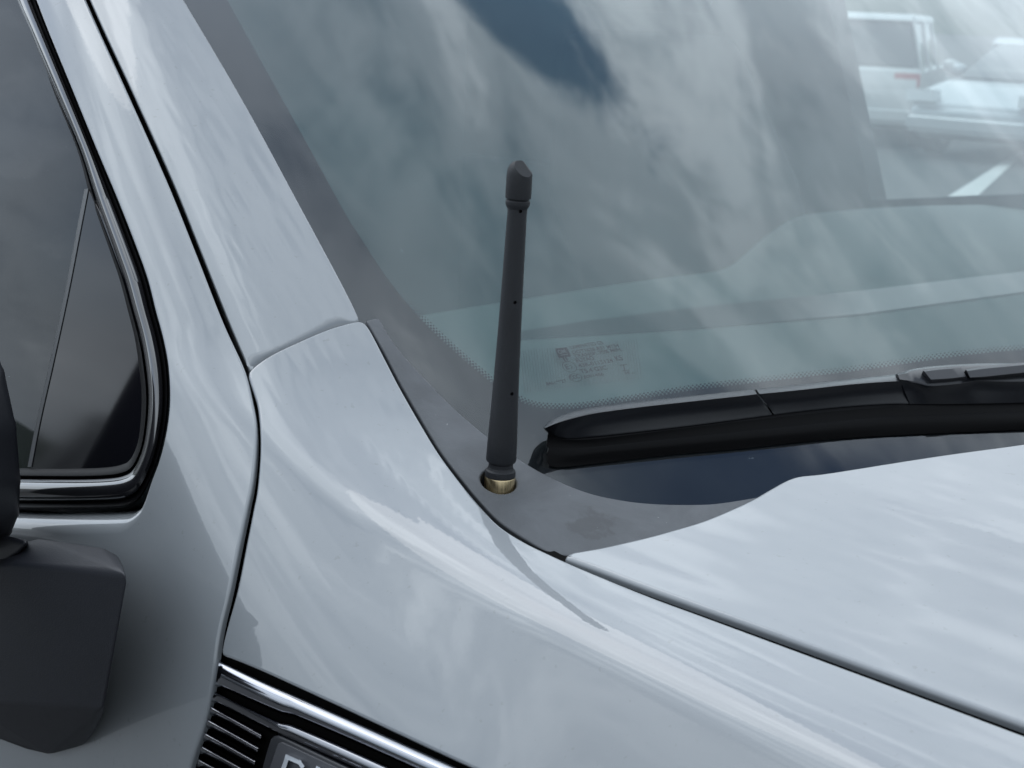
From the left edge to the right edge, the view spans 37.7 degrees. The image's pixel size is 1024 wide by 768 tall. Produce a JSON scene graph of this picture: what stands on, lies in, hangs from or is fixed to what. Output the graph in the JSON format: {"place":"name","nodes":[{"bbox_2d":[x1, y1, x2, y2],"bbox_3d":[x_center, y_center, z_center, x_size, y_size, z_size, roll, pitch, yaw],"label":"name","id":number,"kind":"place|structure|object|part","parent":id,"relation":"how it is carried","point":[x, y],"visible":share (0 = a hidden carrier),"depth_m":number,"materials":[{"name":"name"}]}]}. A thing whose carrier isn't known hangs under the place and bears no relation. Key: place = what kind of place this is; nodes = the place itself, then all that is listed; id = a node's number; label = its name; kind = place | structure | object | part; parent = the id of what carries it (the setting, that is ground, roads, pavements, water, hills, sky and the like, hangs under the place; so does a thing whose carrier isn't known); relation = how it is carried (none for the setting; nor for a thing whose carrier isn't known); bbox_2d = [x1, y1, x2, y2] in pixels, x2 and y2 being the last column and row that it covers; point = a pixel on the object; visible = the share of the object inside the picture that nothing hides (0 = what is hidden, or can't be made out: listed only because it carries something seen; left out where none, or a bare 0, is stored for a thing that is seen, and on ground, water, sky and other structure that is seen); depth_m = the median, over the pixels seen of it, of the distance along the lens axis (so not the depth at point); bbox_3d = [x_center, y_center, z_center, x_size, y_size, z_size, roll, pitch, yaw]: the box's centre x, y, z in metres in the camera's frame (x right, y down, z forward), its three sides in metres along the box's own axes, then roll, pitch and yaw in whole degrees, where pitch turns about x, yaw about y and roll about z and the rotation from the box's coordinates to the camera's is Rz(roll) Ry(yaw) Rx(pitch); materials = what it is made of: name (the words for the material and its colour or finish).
{"place":"outdoors","nodes":[
{"label":"outdoors","id":0,"kind":"place"},
{"bbox_2d":[845,0,1023,37],"bbox_3d":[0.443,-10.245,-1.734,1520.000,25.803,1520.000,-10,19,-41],"label":"sky","id":1,"kind":"structure","parent":0,"point":[999,18],"depth_m":425.17,"materials":[{"name":"white"}]},
{"bbox_2d":[872,34,1023,198],"bbox_3d":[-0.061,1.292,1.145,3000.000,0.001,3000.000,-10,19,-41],"label":"ground","id":2,"kind":"structure","parent":0,"point":[911,171],"depth_m":17.94,"materials":[{"name":"grey asphalt"}]},
{"bbox_2d":[0,0,1023,767],"bbox_3d":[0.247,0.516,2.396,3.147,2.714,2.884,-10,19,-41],"label":"pickup truck","id":3,"kind":"object","parent":2,"relation":"on","point":[510,382],"visible":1,"depth_m":0.91,"materials":[{"name":"grey paint"}]},
{"bbox_3d":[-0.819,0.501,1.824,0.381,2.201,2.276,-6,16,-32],"label":"door","id":4,"kind":"part","parent":3,"relation":"part of","materials":[{"name":"grey paint"}]},
{"bbox_2d":[847,12,957,145],"bbox_3d":[5.168,-4.422,21.458,2.240,1.688,4.720,8,15,19],"label":"parked car","id":5,"kind":"object","parent":2,"relation":"on","point":[897,55],"visible":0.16,"depth_m":19.30,"materials":[{"name":"grey paint"}]},
{"bbox_2d":[904,37,1023,152],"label":"parked car","id":6,"kind":"object","parent":2,"relation":"on","point":[981,100],"visible":1,"depth_m":18.13,"materials":[{"name":"silver metal"}]},
{"bbox_2d":[949,150,1023,195],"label":"parking line","id":7,"kind":"object","parent":2,"relation":"on","point":[980,184],"visible":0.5,"depth_m":15.76,"materials":[{"name":"white paint"}]}
]}

